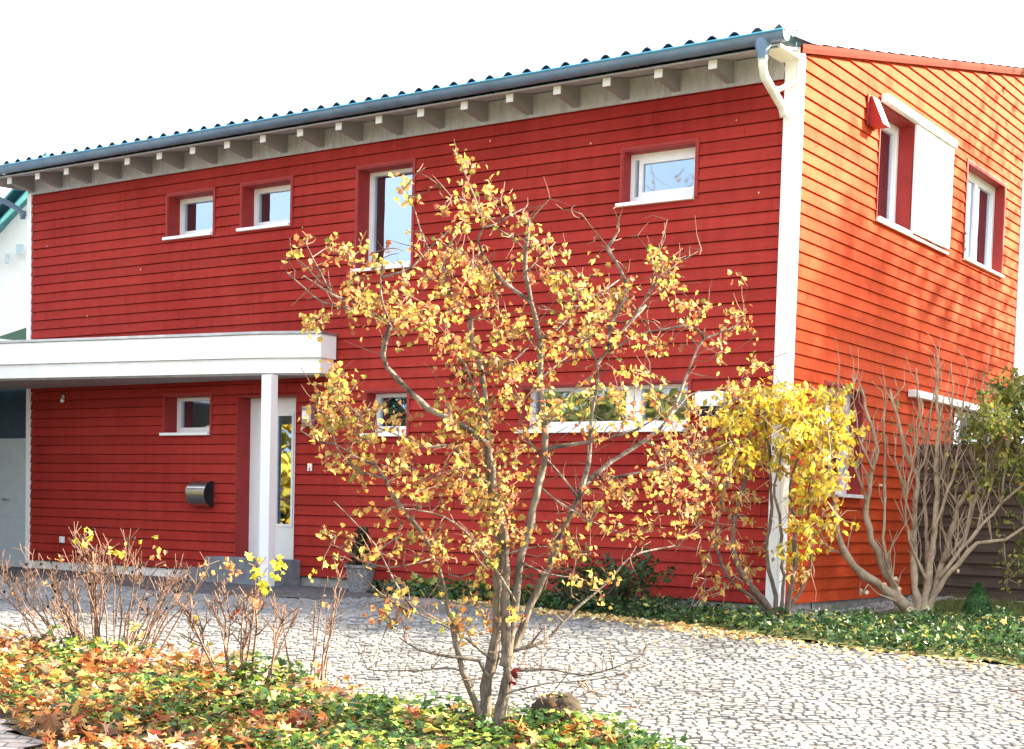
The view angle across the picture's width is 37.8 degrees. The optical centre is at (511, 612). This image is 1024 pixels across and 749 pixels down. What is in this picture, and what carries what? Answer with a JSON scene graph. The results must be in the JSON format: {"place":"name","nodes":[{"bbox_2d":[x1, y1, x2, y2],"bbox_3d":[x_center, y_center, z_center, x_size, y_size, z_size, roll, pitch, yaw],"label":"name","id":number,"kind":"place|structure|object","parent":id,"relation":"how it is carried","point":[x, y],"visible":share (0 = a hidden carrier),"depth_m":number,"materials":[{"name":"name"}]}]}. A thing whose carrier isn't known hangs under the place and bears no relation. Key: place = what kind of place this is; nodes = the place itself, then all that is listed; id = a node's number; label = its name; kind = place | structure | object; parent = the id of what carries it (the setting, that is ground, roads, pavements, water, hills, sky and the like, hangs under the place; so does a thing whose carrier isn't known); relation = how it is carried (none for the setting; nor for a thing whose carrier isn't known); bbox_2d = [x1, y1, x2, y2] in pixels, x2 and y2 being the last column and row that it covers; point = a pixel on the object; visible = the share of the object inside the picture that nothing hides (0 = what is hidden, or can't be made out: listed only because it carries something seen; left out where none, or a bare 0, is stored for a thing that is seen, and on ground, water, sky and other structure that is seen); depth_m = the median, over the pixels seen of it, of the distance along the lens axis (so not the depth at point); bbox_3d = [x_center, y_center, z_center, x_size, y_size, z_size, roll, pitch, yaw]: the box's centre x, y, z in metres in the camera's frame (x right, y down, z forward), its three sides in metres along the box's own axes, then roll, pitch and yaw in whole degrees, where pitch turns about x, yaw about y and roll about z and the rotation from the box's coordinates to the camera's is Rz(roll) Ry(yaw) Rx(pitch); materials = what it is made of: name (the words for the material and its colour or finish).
{"place":"outdoors","nodes":[
{"label":"outdoors","id":0,"kind":"place"},
{"bbox_2d":[0,719,48,748],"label":"sidewalk","id":1,"kind":"structure","parent":0,"point":[8,740],"depth_m":8.36,"materials":[{"name":"grey stone"}]},
{"bbox_2d":[0,566,411,599],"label":"courtyard pavement","id":2,"kind":"structure","parent":0,"point":[311,592],"depth_m":17.50,"materials":[{"name":"grey stone"}]},
{"bbox_2d":[187,556,299,585],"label":"entrance steps","id":3,"kind":"structure","parent":2,"relation":"on","point":[290,577],"depth_m":18.30,"materials":[{"name":"grey concrete"}]},
{"bbox_2d":[344,526,376,591],"bbox_3d":[-1.753,-0.600,17.256,0.397,0.815,0.378,4,4,34],"label":"potted plant","id":4,"kind":"object","parent":2,"relation":"on","point":[355,583],"visible":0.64,"depth_m":17.16,"materials":[{"name":"green plant"}]},
{"bbox_2d":[0,597,1023,748],"bbox_3d":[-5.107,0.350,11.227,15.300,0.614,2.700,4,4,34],"label":"planting soil","id":5,"kind":"structure","parent":0,"point":[22,730],"depth_m":8.91,"materials":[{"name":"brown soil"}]},
{"bbox_2d":[0,152,49,340],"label":"neighbour house","id":6,"kind":"structure","parent":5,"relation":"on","point":[13,274],"depth_m":30.09,"materials":[{"name":"white paint"}]},
{"bbox_2d":[5,254,8,262],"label":"window","id":7,"kind":"structure","parent":6,"relation":"in","point":[6,255],"depth_m":29.88,"materials":[{"name":"white glass"}]},
{"bbox_2d":[16,244,22,254],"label":"window","id":8,"kind":"structure","parent":6,"relation":"in","point":[19,247],"depth_m":29.88,"materials":[{"name":"white glass"}]},
{"bbox_2d":[10,581,162,645],"bbox_3d":[-3.374,0.015,11.642,1.316,0.551,0.690,2,4,13],"label":"twiggy bush","id":9,"kind":"object","parent":5,"relation":"on","point":[134,639],"visible":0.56,"depth_m":11.61,"materials":[{"name":"brown plant"}]},
{"bbox_2d":[0,522,219,661],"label":"twiggy bush","id":10,"kind":"object","parent":5,"relation":"on","point":[95,609],"visible":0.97,"depth_m":11.10,"materials":[{"name":"brown plant"}]},
{"bbox_2d":[173,552,302,683],"bbox_3d":[-1.856,0.056,10.115,0.804,0.943,0.561,0,4,-21],"label":"twiggy bush","id":11,"kind":"object","parent":5,"relation":"on","point":[253,602],"visible":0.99,"depth_m":10.15,"materials":[{"name":"brown plant"}]},
{"bbox_2d":[272,553,347,685],"bbox_3d":[-1.380,0.053,10.217,0.549,0.940,0.267,0,4,-16],"label":"twiggy bush","id":12,"kind":"object","parent":5,"relation":"on","point":[331,623],"visible":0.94,"depth_m":10.23,"materials":[{"name":"brown plant"}]},
{"bbox_2d":[0,625,692,748],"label":"ground cover","id":13,"kind":"object","parent":5,"relation":"on","point":[379,705],"visible":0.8,"depth_m":8.82,"materials":[{"name":"green plant"}]},
{"bbox_2d":[0,577,1023,748],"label":"fallen leaves","id":14,"kind":"object","parent":5,"relation":"on","point":[46,720],"visible":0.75,"depth_m":9.13,"materials":[{"name":"yellow plant"}]},
{"bbox_2d":[0,24,1023,617],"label":"wooden house","id":15,"kind":"structure","parent":5,"relation":"on","point":[824,198],"depth_m":17.01,"materials":[{"name":"red wood"}]},
{"bbox_2d":[0,389,25,566],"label":"garage door","id":16,"kind":"structure","parent":15,"relation":"in","point":[12,402],"depth_m":21.40,"materials":[{"name":"metal"}]},
{"bbox_2d":[59,536,64,542],"bbox_3d":[-6.228,-1.012,20.715,0.080,0.090,0.039,4,4,34],"label":"outdoor socket","id":17,"kind":"object","parent":15,"relation":"attached to","point":[61,539],"visible":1,"depth_m":20.70,"materials":[{"name":"white plastic"}]},
{"bbox_2d":[60,394,64,402],"bbox_3d":[-6.181,-2.944,20.583,0.060,0.115,0.056,4,4,34],"label":"motion sensor","id":18,"kind":"object","parent":15,"relation":"attached to","point":[62,398],"visible":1,"depth_m":20.57,"materials":[{"name":"plastic"}]},
{"bbox_2d":[159,392,213,435],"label":"window","id":19,"kind":"structure","parent":15,"relation":"in","point":[189,414],"depth_m":19.59,"materials":[{"name":"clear glass"}]},
{"bbox_2d":[162,187,215,240],"bbox_3d":[-3.947,-5.093,19.328,0.922,0.594,0.660,4,4,34],"label":"window","id":20,"kind":"structure","parent":15,"relation":"in","point":[193,217],"depth_m":19.39,"materials":[{"name":"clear glass"}]},
{"bbox_2d":[185,481,212,506],"bbox_3d":[-3.983,-1.516,19.057,0.332,0.330,0.172,4,4,34],"label":"mailbox","id":21,"kind":"object","parent":15,"relation":"attached to","point":[198,493],"visible":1,"depth_m":19.00,"materials":[{"name":"metal"}]},
{"bbox_2d":[236,176,293,231],"bbox_3d":[-2.857,-5.015,18.579,0.912,0.594,0.660,4,4,34],"label":"window","id":22,"kind":"structure","parent":15,"relation":"in","point":[263,206],"depth_m":18.64,"materials":[{"name":"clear glass"}]},
{"bbox_2d":[248,397,295,559],"bbox_3d":[-2.890,-1.633,18.761,0.990,2.100,0.245,4,4,34],"label":"door","id":23,"kind":"structure","parent":15,"relation":"in","point":[284,533],"depth_m":18.84,"materials":[{"name":"white wood"}]},
{"bbox_2d":[302,406,314,426],"bbox_3d":[-2.452,-2.362,18.008,0.145,0.245,0.095,4,4,34],"label":"wall lamp","id":24,"kind":"object","parent":15,"relation":"attached to","point":[311,416],"visible":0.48,"depth_m":17.98,"materials":[{"name":"metal"}]},
{"bbox_2d":[351,158,416,271],"bbox_3d":[-1.319,-4.591,17.535,0.912,1.224,0.660,4,4,34],"label":"window","id":25,"kind":"structure","parent":15,"relation":"in","point":[383,221],"depth_m":17.68,"materials":[{"name":"clear glass"}]},
{"bbox_2d":[359,388,410,436],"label":"window","id":26,"kind":"structure","parent":15,"relation":"in","point":[370,395],"depth_m":17.62,"materials":[{"name":"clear glass"}]},
{"bbox_2d":[514,378,691,432],"bbox_3d":[1.083,-2.176,15.959,2.132,0.539,0.615,4,4,34],"label":"window","id":27,"kind":"structure","parent":15,"relation":"in","point":[604,413],"depth_m":16.04,"materials":[{"name":"clear glass"}]},
{"bbox_2d":[615,138,699,207],"bbox_3d":[1.631,-4.485,15.468,0.937,0.599,0.605,4,4,34],"label":"window","id":28,"kind":"structure","parent":15,"relation":"in","point":[667,174],"depth_m":15.50,"materials":[{"name":"clear glass"}]},
{"bbox_2d":[694,391,725,415],"bbox_3d":[1.980,-2.087,14.958,0.310,0.240,0.093,4,4,34],"label":"wall box","id":29,"kind":"object","parent":15,"relation":"attached to","point":[700,397],"visible":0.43,"depth_m":14.92,"materials":[{"name":"white plastic"}]},
{"bbox_2d":[820,380,864,498],"bbox_3d":[3.417,-1.814,15.825,0.245,1.179,1.150,4,4,34],"label":"window","id":30,"kind":"structure","parent":15,"relation":"in","point":[855,492],"depth_m":16.20,"materials":[{"name":"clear glass"}]},
{"bbox_2d":[843,102,914,234],"bbox_3d":[4.016,-4.905,16.710,0.625,1.244,1.044,4,4,34],"label":"window","id":31,"kind":"structure","parent":15,"relation":"in","point":[895,159],"depth_m":16.96,"materials":[{"name":"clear glass"}]},
{"bbox_2d":[952,408,999,443],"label":"window","id":32,"kind":"structure","parent":15,"relation":"in","point":[955,416],"depth_m":19.33,"materials":[{"name":"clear glass"}]},
{"bbox_2d":[962,158,1006,277],"bbox_3d":[6.001,-5.032,19.237,0.235,1.239,1.614,4,4,34],"label":"window","id":33,"kind":"structure","parent":15,"relation":"in","point":[983,245],"depth_m":19.59,"materials":[{"name":"clear glass"}]},
{"bbox_2d":[281,138,790,734],"bbox_3d":[0.230,-1.037,9.102,3.445,3.644,2.004,-1,4,-31],"label":"ornamental tree","id":34,"kind":"object","parent":5,"relation":"on","point":[505,626],"visible":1,"depth_m":8.77,"materials":[{"name":"yellow plant"}]},
{"bbox_2d":[531,693,582,731],"bbox_3d":[0.266,0.592,9.094,0.384,0.219,0.326,4,4,34],"label":"boulder","id":35,"kind":"object","parent":5,"relation":"on","point":[573,705],"visible":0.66,"depth_m":9.00,"materials":[{"name":"brown stone"}]},
{"bbox_2d":[536,692,579,705],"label":"fallen leaves","id":36,"kind":"object","parent":35,"relation":"on","point":[553,694],"visible":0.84,"depth_m":9.11,"materials":[{"name":"yellow plant"}]},
{"bbox_2d":[372,571,1023,663],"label":"ground cover","id":37,"kind":"object","parent":5,"relation":"on","point":[924,628],"visible":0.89,"depth_m":13.49,"materials":[{"name":"green plant"}]},
{"bbox_2d":[674,374,869,623],"bbox_3d":[2.350,-1.011,14.027,1.833,2.496,3.484,3,4,19],"label":"yellow shrub","id":38,"kind":"object","parent":5,"relation":"on","point":[770,413],"visible":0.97,"depth_m":13.86,"materials":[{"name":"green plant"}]},
{"bbox_2d":[872,606,898,614],"bbox_3d":[3.954,0.036,15.795,0.060,0.187,0.810,4,4,34],"label":"kerb stone","id":39,"kind":"object","parent":5,"relation":"on","point":[887,609],"visible":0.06,"depth_m":15.72,"materials":[{"name":"grey stone"}]},
{"bbox_2d":[936,596,952,600],"bbox_3d":[4.888,-0.090,17.139,0.060,0.179,0.810,4,4,34],"label":"kerb stone","id":40,"kind":"object","parent":5,"relation":"on","point":[940,598],"visible":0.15,"depth_m":17.18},
{"bbox_2d":[911,444,1023,601],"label":"board fence","id":41,"kind":"object","parent":5,"relation":"on","point":[974,567],"visible":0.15,"depth_m":17.29,"materials":[{"name":"brown wood"}]},
{"bbox_2d":[0,0,1023,443],"label":"sky","id":42,"kind":"structure","parent":0,"point":[82,74],"materials":[{"name":"white"}]},
{"bbox_2d":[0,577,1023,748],"bbox_3d":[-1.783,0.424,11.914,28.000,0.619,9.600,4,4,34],"label":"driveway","id":43,"kind":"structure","parent":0,"point":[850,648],"depth_m":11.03,"materials":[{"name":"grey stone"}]},
{"bbox_2d":[0,331,337,585],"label":"porch canopy","id":44,"kind":"object","parent":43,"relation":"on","point":[269,358],"visible":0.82,"depth_m":18.24,"materials":[{"name":"metal"}]},
{"bbox_2d":[370,590,1023,665],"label":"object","id":45,"kind":"structure","parent":0,"point":[931,652],"depth_m":13.02,"materials":[{"name":"plant"}]},
{"bbox_2d":[510,540,675,613],"bbox_3d":[0.841,-0.372,15.132,2.022,0.776,0.673,4,4,34],"label":"evergreen","id":46,"kind":"object","parent":45,"relation":"on","point":[624,587],"visible":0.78,"depth_m":15.07,"materials":[{"name":"green plant"}]},
{"bbox_2d":[812,332,1023,614],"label":"bare bush","id":47,"kind":"object","parent":45,"relation":"on","point":[897,598],"visible":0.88,"depth_m":15.28,"materials":[{"name":"beige plant"}]},
{"bbox_2d":[961,581,992,617],"bbox_3d":[4.751,-0.116,15.290,0.338,0.424,0.327,4,4,34],"label":"dwarf conifer","id":48,"kind":"object","parent":45,"relation":"on","point":[977,599],"visible":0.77,"depth_m":15.22,"materials":[{"name":"green plant"}]},
{"bbox_2d":[947,363,1023,573],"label":"olive shrub","id":49,"kind":"object","parent":45,"relation":"on","point":[999,424],"visible":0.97,"depth_m":15.03,"materials":[{"name":"green plant"}]},
{"bbox_2d":[662,593,1023,658],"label":"ground cover plants","id":50,"kind":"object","parent":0,"point":[1008,608],"depth_m":14.89,"materials":[{"name":"green plant"}]},
{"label":"gravel strip","id":51,"kind":"structure","parent":0,"visible":0},
{"bbox_2d":[789,596,913,619],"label":"pebbles","id":52,"kind":"object","parent":51,"relation":"on","point":[910,599],"visible":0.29,"depth_m":16.29,"materials":[{"name":"grey gravel"}]}
]}

